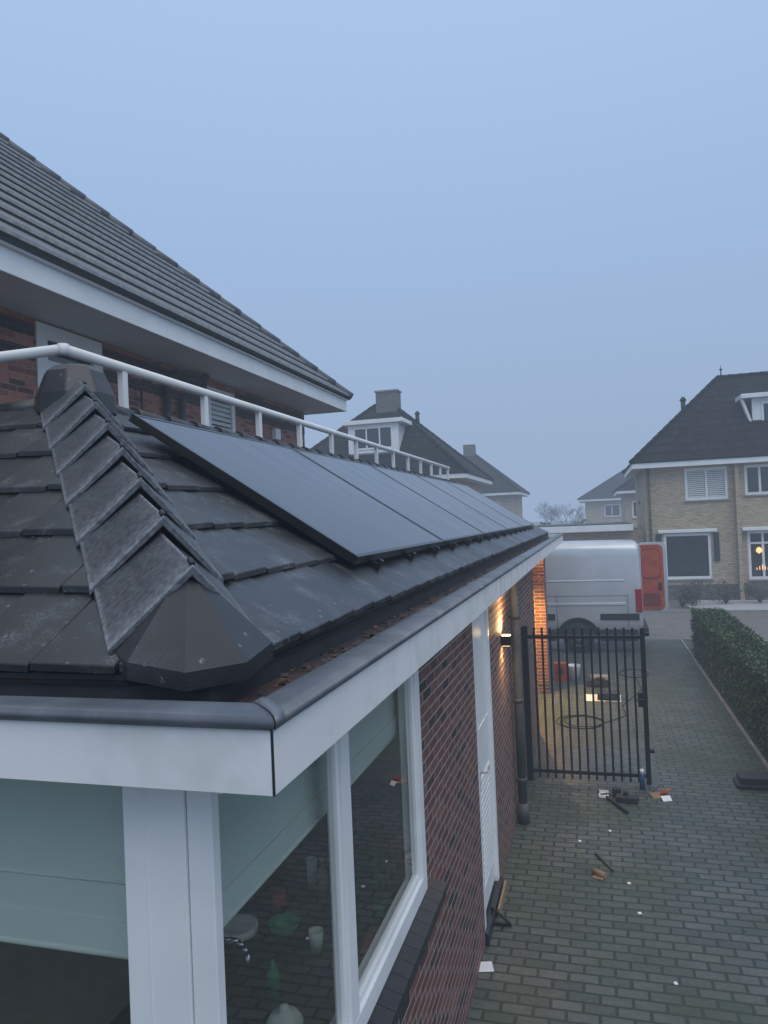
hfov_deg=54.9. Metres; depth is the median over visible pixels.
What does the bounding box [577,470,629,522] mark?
beige house
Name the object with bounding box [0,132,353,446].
brick house
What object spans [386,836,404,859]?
pink flowers
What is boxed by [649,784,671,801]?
torn packaging
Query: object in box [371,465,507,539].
solar panel
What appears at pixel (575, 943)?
driveway
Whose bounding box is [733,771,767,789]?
rubber fence foot
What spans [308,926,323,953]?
plastic cup
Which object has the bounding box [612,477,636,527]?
white eaved house
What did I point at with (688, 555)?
window
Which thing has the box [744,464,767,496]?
window
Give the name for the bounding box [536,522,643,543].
flat roof garage
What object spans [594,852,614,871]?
plastic rod
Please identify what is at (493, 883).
door
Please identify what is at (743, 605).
gravel garden
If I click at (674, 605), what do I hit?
pavement
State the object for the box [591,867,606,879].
cardboard tube
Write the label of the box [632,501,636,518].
window
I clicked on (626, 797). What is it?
power tool
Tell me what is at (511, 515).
solar panel
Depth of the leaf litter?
3.48 m
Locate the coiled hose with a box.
[619,669,648,677]
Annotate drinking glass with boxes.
[306,856,316,884]
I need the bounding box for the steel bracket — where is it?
[491,905,511,926]
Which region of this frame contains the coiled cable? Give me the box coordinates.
[556,677,641,728]
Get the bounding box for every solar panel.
[128,413,443,568]
[292,448,484,549]
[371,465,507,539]
[417,475,522,534]
[447,481,533,530]
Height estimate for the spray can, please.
0.235 m
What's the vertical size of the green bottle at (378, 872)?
0.230 m
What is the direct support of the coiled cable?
on the driveway
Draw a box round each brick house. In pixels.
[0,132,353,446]
[463,444,529,517]
[622,366,767,599]
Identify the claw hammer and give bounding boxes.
[600,793,628,813]
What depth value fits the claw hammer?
8.33 m
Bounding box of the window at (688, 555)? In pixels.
[663,532,713,580]
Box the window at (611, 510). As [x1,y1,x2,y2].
[604,504,620,517]
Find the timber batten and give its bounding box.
[497,880,506,917]
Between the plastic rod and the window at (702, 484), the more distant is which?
the window at (702, 484)
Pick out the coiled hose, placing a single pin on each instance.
(632, 669)
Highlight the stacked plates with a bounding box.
[223,913,257,943]
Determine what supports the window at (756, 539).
in the beige brick house at (697, 467)
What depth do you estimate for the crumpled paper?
5.42 m
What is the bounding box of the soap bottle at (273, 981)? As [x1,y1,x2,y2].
[266,959,279,998]
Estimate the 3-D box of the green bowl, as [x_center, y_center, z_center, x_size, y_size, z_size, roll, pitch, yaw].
[-0.560,2.342,4.159,0.180,0.080,0.180,-3,-1,16]
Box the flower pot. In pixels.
[388,855,403,872]
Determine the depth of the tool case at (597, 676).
14.08 m
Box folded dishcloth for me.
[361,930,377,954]
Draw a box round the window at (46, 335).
[35,321,102,387]
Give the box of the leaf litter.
[238,537,550,701]
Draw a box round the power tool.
[612,787,638,804]
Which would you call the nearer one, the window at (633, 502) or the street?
the street
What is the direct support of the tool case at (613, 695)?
on the white dust sheet
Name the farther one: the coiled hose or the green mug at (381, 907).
the coiled hose
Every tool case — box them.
[554,661,566,680]
[586,677,607,686]
[590,674,607,679]
[597,690,619,700]
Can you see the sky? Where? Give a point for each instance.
(541, 225)
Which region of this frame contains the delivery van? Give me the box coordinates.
[545,540,668,652]
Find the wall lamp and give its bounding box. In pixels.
[500,634,511,645]
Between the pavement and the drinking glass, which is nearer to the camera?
the drinking glass
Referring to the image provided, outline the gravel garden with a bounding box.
[684,600,767,609]
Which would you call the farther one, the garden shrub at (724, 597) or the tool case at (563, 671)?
the garden shrub at (724, 597)
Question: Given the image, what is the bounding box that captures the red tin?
[270,889,286,909]
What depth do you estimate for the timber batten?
6.31 m
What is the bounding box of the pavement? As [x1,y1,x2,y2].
[668,600,689,609]
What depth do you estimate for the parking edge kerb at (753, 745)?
11.76 m
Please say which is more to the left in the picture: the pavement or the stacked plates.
the stacked plates
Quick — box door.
[472,608,503,945]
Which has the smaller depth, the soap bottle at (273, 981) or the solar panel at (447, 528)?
the soap bottle at (273, 981)
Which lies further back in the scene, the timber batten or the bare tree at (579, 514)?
the bare tree at (579, 514)
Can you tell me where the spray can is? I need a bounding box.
[639,769,644,789]
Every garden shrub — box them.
[571,519,589,523]
[673,587,696,606]
[681,579,718,604]
[705,580,741,603]
[741,584,767,602]
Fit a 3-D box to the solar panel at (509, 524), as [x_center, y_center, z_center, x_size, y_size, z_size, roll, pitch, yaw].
[1.448,-0.099,11.918,1.390,0.973,2.305,-3,-1,16]
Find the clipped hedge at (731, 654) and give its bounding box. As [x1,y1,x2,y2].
[690,607,767,754]
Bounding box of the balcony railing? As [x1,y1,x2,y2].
[0,343,449,479]
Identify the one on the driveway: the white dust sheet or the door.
the white dust sheet
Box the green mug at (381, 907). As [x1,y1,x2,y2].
[374,898,387,919]
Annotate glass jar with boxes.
[266,1003,302,1023]
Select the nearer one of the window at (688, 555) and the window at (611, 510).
the window at (688, 555)
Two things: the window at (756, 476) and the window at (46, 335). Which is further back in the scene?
the window at (756, 476)
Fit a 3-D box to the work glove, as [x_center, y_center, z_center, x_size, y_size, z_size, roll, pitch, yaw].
[2.572,3.292,8.636,0.121,0.032,0.191,-3,-1,16]
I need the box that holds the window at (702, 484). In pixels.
[684,466,729,501]
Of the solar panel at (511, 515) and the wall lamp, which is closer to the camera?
the wall lamp
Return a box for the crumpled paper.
[479,961,493,971]
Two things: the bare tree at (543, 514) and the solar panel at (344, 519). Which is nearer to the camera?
the solar panel at (344, 519)
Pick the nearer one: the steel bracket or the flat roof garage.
the steel bracket
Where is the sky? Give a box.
[0,0,767,521]
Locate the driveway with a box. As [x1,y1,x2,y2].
[466,639,767,1023]
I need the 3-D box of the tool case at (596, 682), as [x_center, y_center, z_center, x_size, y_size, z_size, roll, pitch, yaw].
[4.086,3.260,14.136,0.420,0.130,0.360,-3,-1,16]
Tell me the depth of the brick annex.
2.71 m
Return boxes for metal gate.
[521,626,654,784]
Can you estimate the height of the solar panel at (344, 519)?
0.973 m
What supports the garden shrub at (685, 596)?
on the gravel garden
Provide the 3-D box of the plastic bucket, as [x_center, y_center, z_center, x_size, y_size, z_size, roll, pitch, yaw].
[3.800,3.206,14.821,0.290,0.280,0.286,-3,-1,16]
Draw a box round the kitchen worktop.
[109,759,405,1023]
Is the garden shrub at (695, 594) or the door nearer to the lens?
the door
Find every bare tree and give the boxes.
[534,500,563,523]
[547,503,584,523]
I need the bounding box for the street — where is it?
[643,611,767,639]
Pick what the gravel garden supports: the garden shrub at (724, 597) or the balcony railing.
the garden shrub at (724, 597)
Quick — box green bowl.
[268,913,299,939]
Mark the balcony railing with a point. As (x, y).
(123, 370)
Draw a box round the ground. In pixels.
[531,520,767,762]
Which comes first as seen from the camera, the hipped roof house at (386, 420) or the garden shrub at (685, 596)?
the garden shrub at (685, 596)
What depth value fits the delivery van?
17.53 m
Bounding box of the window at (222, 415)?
[207,386,235,431]
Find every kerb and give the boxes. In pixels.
[666,610,767,611]
[680,639,767,769]
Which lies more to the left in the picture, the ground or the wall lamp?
the wall lamp
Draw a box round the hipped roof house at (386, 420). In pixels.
[310,389,493,493]
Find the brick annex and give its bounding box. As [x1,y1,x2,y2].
[0,363,562,1023]
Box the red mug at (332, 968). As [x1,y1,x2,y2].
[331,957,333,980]
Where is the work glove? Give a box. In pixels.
[599,790,608,797]
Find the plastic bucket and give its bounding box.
[568,664,580,679]
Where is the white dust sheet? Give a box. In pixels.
[586,694,620,701]
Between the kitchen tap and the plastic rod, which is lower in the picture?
the kitchen tap
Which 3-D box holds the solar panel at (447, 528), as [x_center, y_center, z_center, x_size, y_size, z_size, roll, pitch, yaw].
[0.167,-0.107,7.427,1.390,0.973,2.305,-3,-1,16]
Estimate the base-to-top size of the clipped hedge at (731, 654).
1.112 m
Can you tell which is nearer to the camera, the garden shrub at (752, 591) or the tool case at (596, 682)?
the tool case at (596, 682)
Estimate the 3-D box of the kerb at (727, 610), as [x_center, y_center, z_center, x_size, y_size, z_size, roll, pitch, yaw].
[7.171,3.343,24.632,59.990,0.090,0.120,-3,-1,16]
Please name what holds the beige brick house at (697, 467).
on the ground
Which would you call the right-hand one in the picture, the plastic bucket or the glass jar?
the plastic bucket
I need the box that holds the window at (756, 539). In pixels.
[747,530,767,580]
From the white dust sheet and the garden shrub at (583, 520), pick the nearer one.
the white dust sheet
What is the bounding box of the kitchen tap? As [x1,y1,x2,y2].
[224,937,251,972]
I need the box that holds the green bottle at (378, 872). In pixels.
[371,848,384,888]
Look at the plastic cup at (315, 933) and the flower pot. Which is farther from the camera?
the flower pot
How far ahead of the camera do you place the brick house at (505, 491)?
55.88 m
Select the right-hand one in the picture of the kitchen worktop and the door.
the door
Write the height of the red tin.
0.075 m
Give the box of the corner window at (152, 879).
[0,670,447,1023]
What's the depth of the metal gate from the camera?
9.07 m

